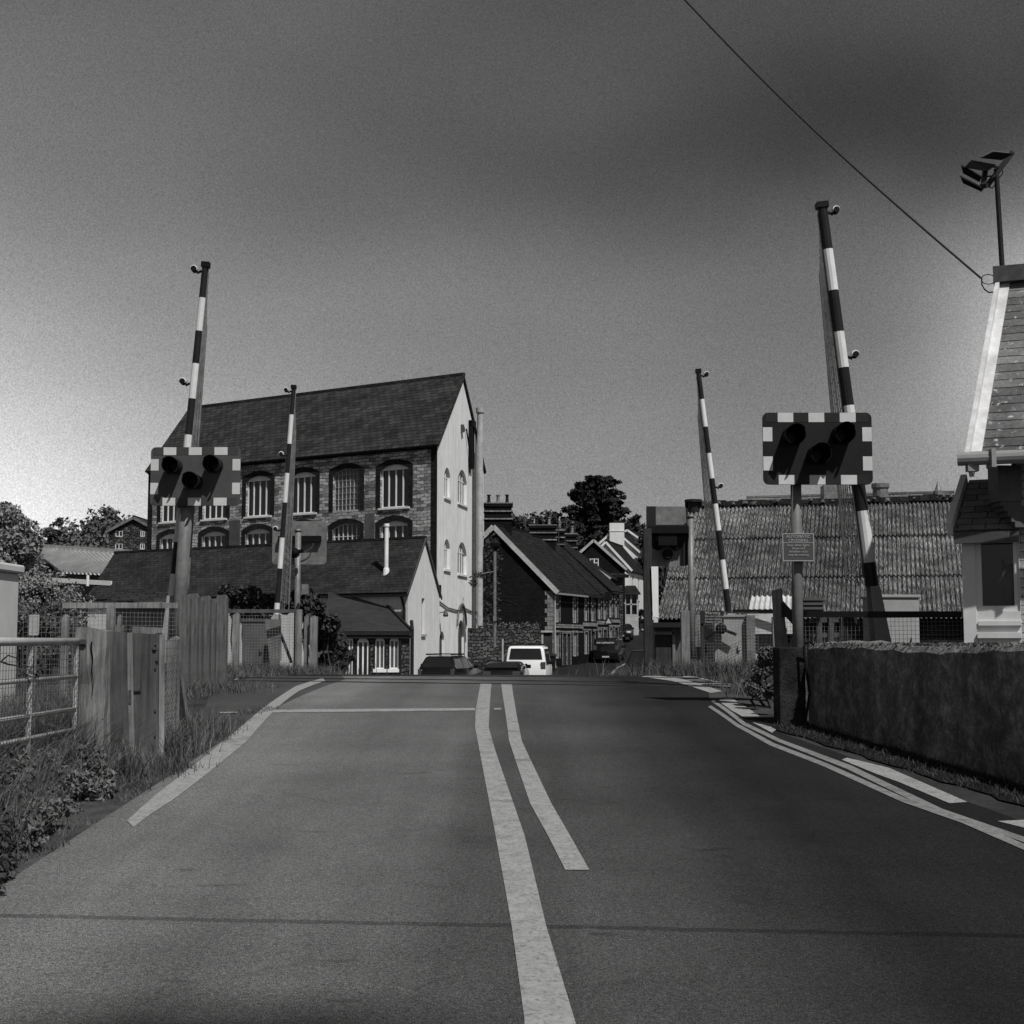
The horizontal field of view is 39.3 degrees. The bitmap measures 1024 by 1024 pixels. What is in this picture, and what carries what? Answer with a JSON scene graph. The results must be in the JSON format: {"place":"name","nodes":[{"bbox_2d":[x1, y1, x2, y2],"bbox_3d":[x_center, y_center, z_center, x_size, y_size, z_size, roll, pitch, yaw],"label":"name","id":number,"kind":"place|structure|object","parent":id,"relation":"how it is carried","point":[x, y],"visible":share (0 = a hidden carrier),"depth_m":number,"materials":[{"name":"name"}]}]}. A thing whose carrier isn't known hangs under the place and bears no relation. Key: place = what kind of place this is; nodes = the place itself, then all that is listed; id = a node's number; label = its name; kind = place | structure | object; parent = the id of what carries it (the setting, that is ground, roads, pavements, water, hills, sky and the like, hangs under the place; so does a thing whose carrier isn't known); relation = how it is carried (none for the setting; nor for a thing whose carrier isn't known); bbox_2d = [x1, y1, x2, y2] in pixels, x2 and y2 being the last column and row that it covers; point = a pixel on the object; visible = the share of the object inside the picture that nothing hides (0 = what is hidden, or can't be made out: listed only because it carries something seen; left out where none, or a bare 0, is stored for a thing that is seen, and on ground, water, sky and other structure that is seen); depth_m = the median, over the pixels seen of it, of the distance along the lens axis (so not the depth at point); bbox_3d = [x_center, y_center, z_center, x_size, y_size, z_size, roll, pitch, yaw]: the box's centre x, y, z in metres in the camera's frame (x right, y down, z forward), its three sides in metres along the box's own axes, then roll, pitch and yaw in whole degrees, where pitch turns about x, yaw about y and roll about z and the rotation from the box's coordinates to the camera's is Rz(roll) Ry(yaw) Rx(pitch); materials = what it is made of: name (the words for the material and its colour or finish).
{"place":"outdoors","nodes":[
{"label":"outdoors","id":0,"kind":"place"},
{"bbox_2d":[196,676,343,735],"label":"footpath","id":1,"kind":"structure","parent":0,"point":[239,701],"depth_m":19.10,"materials":[{"name":"asphalt"}]},
{"bbox_2d":[241,385,296,667],"bbox_3d":[-5.353,0.452,31.325,0.873,6.446,1.746,3,-6,-33],"label":"lifting barrier","id":2,"kind":"object","parent":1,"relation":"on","point":[271,652],"visible":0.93,"depth_m":31.12,"materials":[{"name":"metal"}]},
{"bbox_2d":[272,521,326,666],"bbox_3d":[-4.779,2.015,31.804,1.230,3.688,0.712,0,-5,0],"label":"crossing signal","id":3,"kind":"object","parent":1,"relation":"on","point":[309,542],"visible":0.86,"depth_m":32.19,"materials":[{"name":"metal"}]},
{"bbox_2d":[0,630,1023,1023],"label":"road","id":4,"kind":"structure","parent":0,"point":[310,868],"depth_m":7.93,"materials":[{"name":"asphalt"}]},
{"bbox_2d":[127,679,324,826],"bbox_3d":[-2.910,2.507,17.355,0.291,0.602,15.584,0,-5,-3],"label":"road marking","id":5,"kind":"object","parent":4,"relation":"on","point":[174,789],"visible":1,"depth_m":12.63,"materials":[{"name":"paint"}]},
{"bbox_2d":[272,708,474,711],"bbox_3d":[-1.627,2.341,16.943,2.410,0.025,0.365,0,-5,-5],"label":"road marking","id":6,"kind":"object","parent":4,"relation":"on","point":[368,710],"visible":1,"depth_m":16.89,"materials":[{"name":"paint"}]},
{"bbox_2d":[418,653,481,674],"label":"parked car","id":7,"kind":"object","parent":4,"relation":"on","point":[454,664],"visible":0.52,"depth_m":65.97,"materials":[{"name":"paint"}]},
{"bbox_2d":[482,661,530,674],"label":"parked car","id":8,"kind":"object","parent":4,"relation":"on","point":[505,668],"visible":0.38,"depth_m":61.88,"materials":[{"name":"paint"}]},
{"bbox_2d":[475,684,575,1023],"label":"road marking","id":9,"kind":"object","parent":4,"relation":"on","point":[545,999],"visible":1,"depth_m":7.48,"materials":[{"name":"paint"}]},
{"bbox_2d":[506,644,554,674],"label":"parked van","id":10,"kind":"object","parent":4,"relation":"on","point":[537,658],"visible":0.3,"depth_m":66.77,"materials":[{"name":"white paint"}]},
{"bbox_2d":[501,684,588,869],"bbox_3d":[0.074,2.385,15.436,0.293,0.655,14.330,0,-5,-2],"label":"road marking","id":11,"kind":"object","parent":4,"relation":"on","point":[567,850],"visible":1,"depth_m":10.70,"materials":[{"name":"paint"}]},
{"bbox_2d":[593,638,625,662],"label":"car","id":12,"kind":"object","parent":4,"relation":"on","point":[617,649],"visible":0.99,"depth_m":103.63,"materials":[{"name":"paint"}]},
{"bbox_2d":[718,697,775,731],"bbox_3d":[2.716,2.359,16.864,0.256,0.195,4.413,0,-5,1],"label":"road marking","id":13,"kind":"object","parent":4,"relation":"on","point":[735,706],"visible":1,"depth_m":17.02,"materials":[{"name":"paint"}]},
{"bbox_2d":[708,706,1023,849],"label":"road marking","id":14,"kind":"object","parent":4,"relation":"on","point":[923,806],"visible":1,"depth_m":11.12,"materials":[{"name":"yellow paint"}]},
{"bbox_2d":[711,700,1023,841],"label":"road marking","id":15,"kind":"object","parent":4,"relation":"on","point":[902,792],"visible":1,"depth_m":11.62,"materials":[{"name":"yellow paint"}]},
{"bbox_2d":[842,758,966,802],"bbox_3d":[3.175,2.170,11.700,0.232,0.142,2.376,1,-5,-7],"label":"road marking","id":16,"kind":"object","parent":4,"relation":"on","point":[889,773],"visible":1,"depth_m":11.62,"materials":[{"name":"paint"}]},
{"bbox_2d":[0,0,1023,540],"label":"sky","id":17,"kind":"structure","parent":0,"point":[576,210],"materials":[{"name":"grey"}]},
{"bbox_2d":[15,566,1023,819],"bbox_3d":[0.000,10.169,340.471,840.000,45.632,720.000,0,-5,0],"label":"ground","id":18,"kind":"structure","parent":0,"point":[995,804],"depth_m":11.86,"materials":[{"name":"soil"}]},
{"bbox_2d":[0,562,24,705],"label":"trackside cabinet","id":19,"kind":"object","parent":18,"relation":"on","point":[9,578],"visible":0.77,"depth_m":14.56,"materials":[{"name":"metal"}]},
{"bbox_2d":[0,747,36,895],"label":"bramble","id":20,"kind":"object","parent":18,"relation":"on","point":[8,862],"visible":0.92,"depth_m":8.50,"materials":[{"name":"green plant"}]},
{"bbox_2d":[0,501,51,607],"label":"tree","id":21,"kind":"object","parent":18,"relation":"on","point":[20,540],"visible":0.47,"depth_m":41.73,"materials":[{"name":"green plant"}]},
{"bbox_2d":[21,616,77,696],"bbox_3d":[-5.051,1.749,15.656,0.005,1.211,0.666,-4,-7,41],"label":"fence","id":22,"kind":"object","parent":18,"relation":"on","point":[45,648],"visible":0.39,"depth_m":15.67,"materials":[{"name":"metal"}]},
{"bbox_2d":[16,599,84,673],"bbox_3d":[-9.708,2.847,29.848,1.639,2.130,1.788,4,-7,-39],"label":"bush","id":23,"kind":"object","parent":18,"relation":"on","point":[50,611],"visible":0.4,"depth_m":29.59,"materials":[{"name":"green plant"}]},
{"bbox_2d":[32,517,69,617],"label":"pine tree","id":24,"kind":"object","parent":18,"relation":"on","point":[51,534],"visible":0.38,"depth_m":149.73,"materials":[{"name":"grey plant"}]},
{"bbox_2d":[18,569,101,673],"bbox_3d":[-12.239,3.298,37.859,2.680,3.578,2.794,4,-7,-40],"label":"shrub","id":25,"kind":"object","parent":18,"relation":"on","point":[67,596],"visible":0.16,"depth_m":37.79,"materials":[{"name":"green plant"}]},
{"bbox_2d":[23,516,108,611],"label":"tree","id":26,"kind":"object","parent":18,"relation":"on","point":[73,537],"visible":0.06,"depth_m":157.52,"materials":[{"name":"grey plant"}]},
{"bbox_2d":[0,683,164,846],"bbox_3d":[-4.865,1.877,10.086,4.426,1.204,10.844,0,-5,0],"label":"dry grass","id":27,"kind":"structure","parent":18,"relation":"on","point":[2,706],"depth_m":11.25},
{"bbox_2d":[38,544,128,666],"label":"metal shed","id":28,"kind":"structure","parent":18,"relation":"on","point":[74,560],"depth_m":97.01,"materials":[{"name":"grey paint"}]},
{"bbox_2d":[72,627,114,751],"bbox_3d":[-3.563,1.692,12.139,0.283,1.422,0.336,0,-5,0],"label":"gate post","id":29,"kind":"object","parent":18,"relation":"on","point":[95,646],"visible":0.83,"depth_m":12.05,"materials":[{"name":"wood"}]},
{"bbox_2d":[0,638,79,766],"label":"field gate","id":30,"kind":"structure","parent":29,"relation":"attached to","point":[30,643],"depth_m":10.99,"materials":[{"name":"metal"}]},
{"bbox_2d":[107,632,164,756],"bbox_3d":[-3.296,1.618,12.544,0.110,1.141,0.859,-2,-6,23],"label":"plank screen","id":31,"kind":"object","parent":29,"relation":"attached to","point":[138,673],"visible":0.88,"depth_m":12.57,"materials":[{"name":"wood"}]},
{"bbox_2d":[0,685,190,854],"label":"grass","id":32,"kind":"structure","parent":18,"relation":"on","point":[41,778],"depth_m":11.12,"materials":[{"name":"plant"}]},
{"bbox_2d":[69,504,130,547],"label":"tree","id":33,"kind":"object","parent":18,"relation":"on","point":[96,527],"visible":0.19,"depth_m":162.84,"materials":[{"name":"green plant"}]},
{"bbox_2d":[0,732,225,884],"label":"verge","id":34,"kind":"structure","parent":18,"relation":"on","point":[94,811],"depth_m":10.10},
{"bbox_2d":[0,731,119,851],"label":"bramble","id":35,"kind":"object","parent":34,"relation":"on","point":[90,784],"visible":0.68,"depth_m":10.46,"materials":[{"name":"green plant"}]},
{"bbox_2d":[5,704,280,880],"bbox_3d":[-3.015,2.172,11.343,0.548,0.806,12.089,0,-5,0],"label":"grass edge","id":36,"kind":"object","parent":34,"relation":"on","point":[118,798],"depth_m":10.87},
{"bbox_2d":[99,679,285,784],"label":"grass tufts","id":37,"kind":"object","parent":34,"relation":"on","point":[185,742],"visible":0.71,"depth_m":13.16,"materials":[{"name":"plant"}]},
{"bbox_2d":[59,602,177,698],"bbox_3d":[-5.305,1.960,19.385,1.650,1.492,0.140,4,-7,-38],"label":"fence","id":38,"kind":"object","parent":18,"relation":"on","point":[111,612],"visible":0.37,"depth_m":19.30,"materials":[{"name":"wood"}]},
{"bbox_2d":[105,515,146,549],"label":"house","id":39,"kind":"structure","parent":18,"relation":"on","point":[130,533],"depth_m":122.30,"materials":[{"name":"brick"}]},
{"bbox_2d":[102,591,198,632],"bbox_3d":[-6.190,2.250,24.601,1.218,1.866,1.808,0,-5,0],"label":"plank hut","id":40,"kind":"object","parent":18,"relation":"on","point":[142,618],"visible":0.32,"depth_m":23.95,"materials":[{"name":"wood"}]},
{"bbox_2d":[164,636,180,743],"bbox_3d":[-3.259,1.786,13.470,0.117,1.247,0.967,0,-5,-4],"label":"post","id":41,"kind":"object","parent":18,"relation":"on","point":[172,679],"visible":0.52,"depth_m":13.84,"materials":[{"name":"wood"}]},
{"bbox_2d":[179,595,191,683],"bbox_3d":[-4.589,1.951,20.106,0.140,1.579,0.140,0,-5,0],"label":"sleeper post","id":42,"kind":"object","parent":18,"relation":"on","point":[185,614],"visible":0.7,"depth_m":20.07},
{"bbox_2d":[162,261,210,673],"bbox_3d":[-4.971,-0.488,21.577,0.659,6.442,1.318,2,-5,-16],"label":"lifting barrier","id":43,"kind":"object","parent":18,"relation":"on","point":[193,424],"visible":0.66,"depth_m":21.21,"materials":[{"name":"metal"}]},
{"bbox_2d":[188,593,199,687],"bbox_3d":[-4.547,1.961,20.406,0.150,1.599,0.140,0,-5,0],"label":"sleeper post","id":44,"kind":"object","parent":18,"relation":"on","point":[195,597],"visible":0.55,"depth_m":20.37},
{"bbox_2d":[150,447,240,638],"bbox_3d":[-4.565,0.908,20.499,1.300,3.714,0.588,0,-5,0],"label":"crossing signal","id":45,"kind":"object","parent":18,"relation":"on","point":[186,479],"visible":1,"depth_m":20.66,"materials":[{"name":"metal"}]},
{"bbox_2d":[202,596,211,685],"bbox_3d":[-4.468,2.010,20.904,0.130,1.568,0.140,0,-5,0],"label":"sleeper post","id":46,"kind":"object","parent":18,"relation":"on","point":[207,638],"visible":0.55,"depth_m":20.87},
{"bbox_2d":[210,599,216,682],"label":"sleeper post","id":47,"kind":"object","parent":18,"relation":"on","point":[213,639],"visible":0.45,"depth_m":21.16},
{"bbox_2d":[216,595,228,684],"bbox_3d":[-4.357,2.038,21.504,0.160,1.593,0.140,0,-5,0],"label":"sleeper post","id":48,"kind":"object","parent":18,"relation":"on","point":[222,638],"visible":0.75,"depth_m":21.46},
{"bbox_2d":[218,583,293,666],"bbox_3d":[-5.911,2.825,33.354,1.715,2.278,1.624,0,-5,0],"label":"ivy bush","id":49,"kind":"object","parent":18,"relation":"on","point":[249,597],"visible":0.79,"depth_m":32.83,"materials":[{"name":"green plant"}]},
{"bbox_2d":[228,609,294,670],"bbox_3d":[-5.256,2.824,29.975,1.445,1.582,0.157,1,-5,-12],"label":"fence","id":50,"kind":"object","parent":18,"relation":"on","point":[236,627],"visible":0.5,"depth_m":29.99,"materials":[{"name":"wood"}]},
{"bbox_2d":[85,523,441,674],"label":"workshop","id":51,"kind":"structure","parent":18,"relation":"on","point":[398,575],"depth_m":78.06,"materials":[{"name":"stone"}]},
{"bbox_2d":[294,609,301,671],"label":"timber post","id":52,"kind":"object","parent":18,"relation":"on","point":[298,640],"visible":0.79,"depth_m":30.13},
{"bbox_2d":[309,616,317,668],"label":"timber post","id":53,"kind":"object","parent":18,"relation":"on","point":[313,639],"visible":0.71,"depth_m":30.21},
{"bbox_2d":[145,372,490,657],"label":"mill building","id":54,"kind":"structure","parent":18,"relation":"on","point":[402,458],"depth_m":86.63,"materials":[{"name":"brick"}]},
{"bbox_2d":[243,476,271,518],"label":"window","id":55,"kind":"structure","parent":54,"relation":"in","point":[259,487],"depth_m":88.01,"materials":[{"name":"white paint"}]},
{"bbox_2d":[287,472,316,515],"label":"window","id":56,"kind":"structure","parent":54,"relation":"in","point":[305,482],"depth_m":86.02,"materials":[{"name":"white paint"}]},
{"bbox_2d":[334,468,359,510],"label":"window","id":57,"kind":"structure","parent":54,"relation":"in","point":[347,481],"depth_m":84.25,"materials":[{"name":"grey paint"}]},
{"bbox_2d":[378,464,409,509],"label":"window","id":58,"kind":"structure","parent":54,"relation":"in","point":[394,477],"depth_m":82.28,"materials":[{"name":"white paint"}]},
{"bbox_2d":[290,586,356,672],"bbox_3d":[-4.332,2.799,32.810,1.241,2.207,1.713,-1,-5,10],"label":"ivy bush","id":59,"kind":"object","parent":18,"relation":"on","point":[332,636],"visible":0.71,"depth_m":32.44,"materials":[{"name":"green plant"}]},
{"bbox_2d":[328,592,413,674],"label":"stone annexe","id":60,"kind":"structure","parent":18,"relation":"on","point":[381,637],"depth_m":70.10,"materials":[{"name":"grey stone"}]},
{"bbox_2d":[357,638,368,673],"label":"door","id":61,"kind":"structure","parent":60,"relation":"in","point":[362,644],"depth_m":69.93,"materials":[{"name":"white paint"}]},
{"bbox_2d":[16,677,734,687],"bbox_3d":[0.000,2.784,22.440,44.000,0.261,0.070,-2,-5,17],"label":"railway rail","id":62,"kind":"object","parent":18,"relation":"on","point":[482,683],"visible":0.27,"depth_m":22.54,"materials":[{"name":"metal"}]},
{"bbox_2d":[16,675,805,683],"bbox_3d":[0.000,2.881,23.872,44.000,0.194,0.070,-2,-5,17],"label":"railway rail","id":63,"kind":"object","parent":18,"relation":"on","point":[455,679],"visible":0.32,"depth_m":24.11,"materials":[{"name":"metal"}]},
{"bbox_2d":[16,674,805,678],"bbox_3d":[0.000,3.098,26.127,44.000,0.221,0.070,-2,-5,17],"label":"railway rail","id":64,"kind":"object","parent":18,"relation":"on","point":[477,676],"visible":0.16,"depth_m":26.19,"materials":[{"name":"metal"}]},
{"bbox_2d":[481,538,500,646],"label":"street lamp","id":65,"kind":"object","parent":18,"relation":"on","point":[494,543],"visible":0.94,"depth_m":83.89,"materials":[{"name":"metal"}]},
{"bbox_2d":[467,628,540,671],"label":"rubble wall","id":66,"kind":"structure","parent":18,"relation":"on","point":[479,639],"depth_m":87.65,"materials":[{"name":"stone"}]},
{"bbox_2d":[227,655,807,700],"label":"grass tufts","id":67,"kind":"object","parent":18,"relation":"on","point":[738,672],"visible":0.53,"depth_m":26.83,"materials":[{"name":"plant"}]},
{"bbox_2d":[483,495,587,666],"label":"terrace house","id":68,"kind":"structure","parent":18,"relation":"on","point":[538,584],"depth_m":97.19,"materials":[{"name":"brick"}]},
{"bbox_2d":[483,532,502,627],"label":"climbing plant","id":69,"kind":"object","parent":68,"relation":"attached to","point":[490,580],"visible":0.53,"depth_m":91.87,"materials":[{"name":"grey plant"}]},
{"bbox_2d":[520,509,584,549],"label":"tree","id":70,"kind":"object","parent":18,"relation":"on","point":[553,519],"visible":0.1,"depth_m":169.39,"materials":[{"name":"grey plant"}]},
{"bbox_2d":[529,517,602,663],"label":"terrace house","id":71,"kind":"structure","parent":18,"relation":"on","point":[544,535],"depth_m":105.45,"materials":[{"name":"brick"}]},
{"bbox_2d":[551,521,613,659],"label":"terrace house","id":72,"kind":"structure","parent":18,"relation":"on","point":[599,588],"depth_m":108.13,"materials":[{"name":"brick"}]},
{"bbox_2d":[562,526,624,637],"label":"terrace house","id":73,"kind":"structure","parent":18,"relation":"on","point":[593,570],"depth_m":111.14,"materials":[{"name":"brick"}]},
{"bbox_2d":[554,475,642,543],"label":"cedar tree","id":74,"kind":"object","parent":18,"relation":"on","point":[597,501],"visible":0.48,"depth_m":173.85,"materials":[{"name":"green plant"}]},
{"bbox_2d":[579,538,627,641],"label":"house","id":75,"kind":"structure","parent":18,"relation":"on","point":[597,553],"depth_m":128.12,"materials":[{"name":"brick"}]},
{"bbox_2d":[601,540,642,630],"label":"house","id":76,"kind":"structure","parent":18,"relation":"on","point":[619,553],"depth_m":144.14,"materials":[{"name":"grey paint"}]},
{"bbox_2d":[599,523,659,621],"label":"house","id":77,"kind":"structure","parent":18,"relation":"on","point":[617,534],"depth_m":153.18,"materials":[{"name":"grey paint"}]},
{"bbox_2d":[625,586,640,634],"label":"bay window house","id":78,"kind":"structure","parent":18,"relation":"on","point":[632,593],"depth_m":138.99,"materials":[{"name":"brick"}]},
{"bbox_2d":[643,528,658,668],"bbox_3d":[2.769,1.888,28.571,0.280,3.128,0.250,0,-5,0],"label":"marker post","id":79,"kind":"object","parent":18,"relation":"on","point":[650,587],"visible":0.82,"depth_m":28.50,"materials":[{"name":"white paint"}]},
{"bbox_2d":[640,622,680,666],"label":"shed","id":80,"kind":"structure","parent":18,"relation":"on","point":[667,640],"depth_m":40.77,"materials":[{"name":"metal"}]},
{"bbox_2d":[656,635,672,666],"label":"door","id":81,"kind":"structure","parent":80,"relation":"in","point":[663,642],"depth_m":40.76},
{"bbox_2d":[680,609,757,669],"bbox_3d":[4.011,2.671,28.223,1.642,1.500,0.451,2,-5,-19],"label":"fence","id":82,"kind":"object","parent":18,"relation":"on","point":[685,624],"visible":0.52,"depth_m":27.98,"materials":[{"name":"wood"}]},
{"bbox_2d":[732,595,792,660],"bbox_3d":[6.997,3.784,39.642,1.683,3.046,2.666,-1,-5,10],"label":"lean to shed","id":83,"kind":"object","parent":18,"relation":"on","point":[761,604],"visible":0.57,"depth_m":38.71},
{"bbox_2d":[771,588,791,646],"bbox_3d":[3.476,1.785,18.153,0.291,1.652,0.360,0,-5,0],"label":"fence post","id":84,"kind":"object","parent":18,"relation":"on","point":[779,605],"visible":0.5,"depth_m":18.25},
{"bbox_2d":[656,494,963,668],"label":"warehouse","id":85,"kind":"structure","parent":18,"relation":"on","point":[917,551],"depth_m":48.34,"materials":[{"name":"tile"}]},
{"bbox_2d":[762,413,872,646],"bbox_3d":[3.662,0.670,16.997,1.310,3.754,0.556,0,-5,0],"label":"crossing signal","id":86,"kind":"object","parent":18,"relation":"on","point":[799,449],"visible":1,"depth_m":17.16,"materials":[{"name":"metal"}]},
{"bbox_2d":[803,597,842,642],"bbox_3d":[5.236,2.180,24.006,0.747,1.498,0.290,0,-5,0],"label":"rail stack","id":87,"kind":"object","parent":18,"relation":"on","point":[813,603],"visible":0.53,"depth_m":24.06,"materials":[{"name":"metal"}]},
{"bbox_2d":[746,482,953,499],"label":"house","id":88,"kind":"structure","parent":18,"relation":"on","point":[879,490],"depth_m":67.37,"materials":[{"name":"tile"}]},
{"bbox_2d":[815,200,890,641],"bbox_3d":[4.668,-0.979,19.583,0.918,6.659,0.470,0,-5,0],"label":"lifting barrier","id":89,"kind":"object","parent":18,"relation":"on","point":[830,303],"visible":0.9,"depth_m":19.58,"materials":[{"name":"metal"}]},
{"bbox_2d":[782,611,961,688],"bbox_3d":[4.431,1.896,17.621,2.272,1.369,0.242,-4,-6,35],"label":"fence","id":90,"kind":"object","parent":18,"relation":"on","point":[849,626],"visible":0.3,"depth_m":17.60,"materials":[{"name":"metal"}]},
{"bbox_2d":[740,717,1023,804],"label":"verge","id":91,"kind":"structure","parent":18,"relation":"on","point":[768,721],"depth_m":12.62,"materials":[{"name":"plant"}]},
{"bbox_2d":[769,722,1023,806],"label":"wall foot weeds","id":92,"kind":"object","parent":91,"relation":"on","point":[883,747],"depth_m":12.59,"materials":[{"name":"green plant"}]},
{"bbox_2d":[860,595,920,642],"bbox_3d":[6.572,2.224,24.836,0.738,1.551,0.985,1,-5,-6],"label":"equipment cabinet","id":93,"kind":"object","parent":18,"relation":"on","point":[901,603],"visible":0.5,"depth_m":24.44,"materials":[{"name":"metal"}]},
{"bbox_2d":[773,640,1023,784],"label":"concrete wall","id":94,"kind":"structure","parent":18,"relation":"on","point":[961,705],"depth_m":13.01,"materials":[{"name":"concrete"}]},
{"bbox_2d":[811,641,1023,647],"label":"wall top moss","id":95,"kind":"object","parent":94,"relation":"on","point":[950,644],"depth_m":12.86,"materials":[{"name":"grey plant"}]},
{"bbox_2d":[945,264,1023,643],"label":"signal box","id":96,"kind":"object","parent":18,"relation":"on","point":[984,523],"visible":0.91,"depth_m":16.13,"materials":[{"name":"white paint"}]},
{"bbox_2d":[684,0,992,292],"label":"overhead cable","id":97,"kind":"object","parent":96,"relation":"attached to","point":[834,149],"visible":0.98,"depth_m":18.80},
{"bbox_2d":[975,542,1019,610],"bbox_3d":[5.458,0.701,16.102,0.463,0.826,0.060,-3,-6,26],"label":"window","id":98,"kind":"structure","parent":96,"relation":"in","point":[997,564],"depth_m":16.10,"materials":[{"name":"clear glass"}]},
{"bbox_2d":[960,151,1015,464],"bbox_3d":[6.388,-1.150,18.947,0.918,7.610,0.553,0,-5,0],"label":"floodlight mast","id":99,"kind":"object","parent":18,"relation":"on","point":[984,167],"visible":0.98,"depth_m":19.16,"materials":[{"name":"metal"}]},
{"bbox_2d":[697,677,807,715],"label":"pavement","id":100,"kind":"structure","parent":0,"point":[743,700],"depth_m":18.71,"materials":[{"name":"concrete"}]},
{"bbox_2d":[646,506,694,663],"bbox_3d":[3.289,1.713,29.566,0.984,3.700,0.360,0,-5,0],"label":"crossing signal","id":101,"kind":"object","parent":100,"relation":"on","point":[672,527],"visible":0.91,"depth_m":29.68,"materials":[{"name":"metal"}]},
{"bbox_2d":[695,368,755,666],"bbox_3d":[4.314,0.197,29.126,1.038,6.402,1.050,0,-5,0],"label":"lifting barrier","id":102,"kind":"object","parent":100,"relation":"on","point":[729,634],"visible":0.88,"depth_m":29.29,"materials":[{"name":"metal"}]},
{"bbox_2d":[742,646,773,709],"bbox_3d":[2.964,2.029,17.048,0.434,0.886,1.563,-1,-5,8],"label":"weed shrub","id":103,"kind":"object","parent":100,"relation":"on","point":[757,687],"visible":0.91,"depth_m":17.27,"materials":[{"name":"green plant"}]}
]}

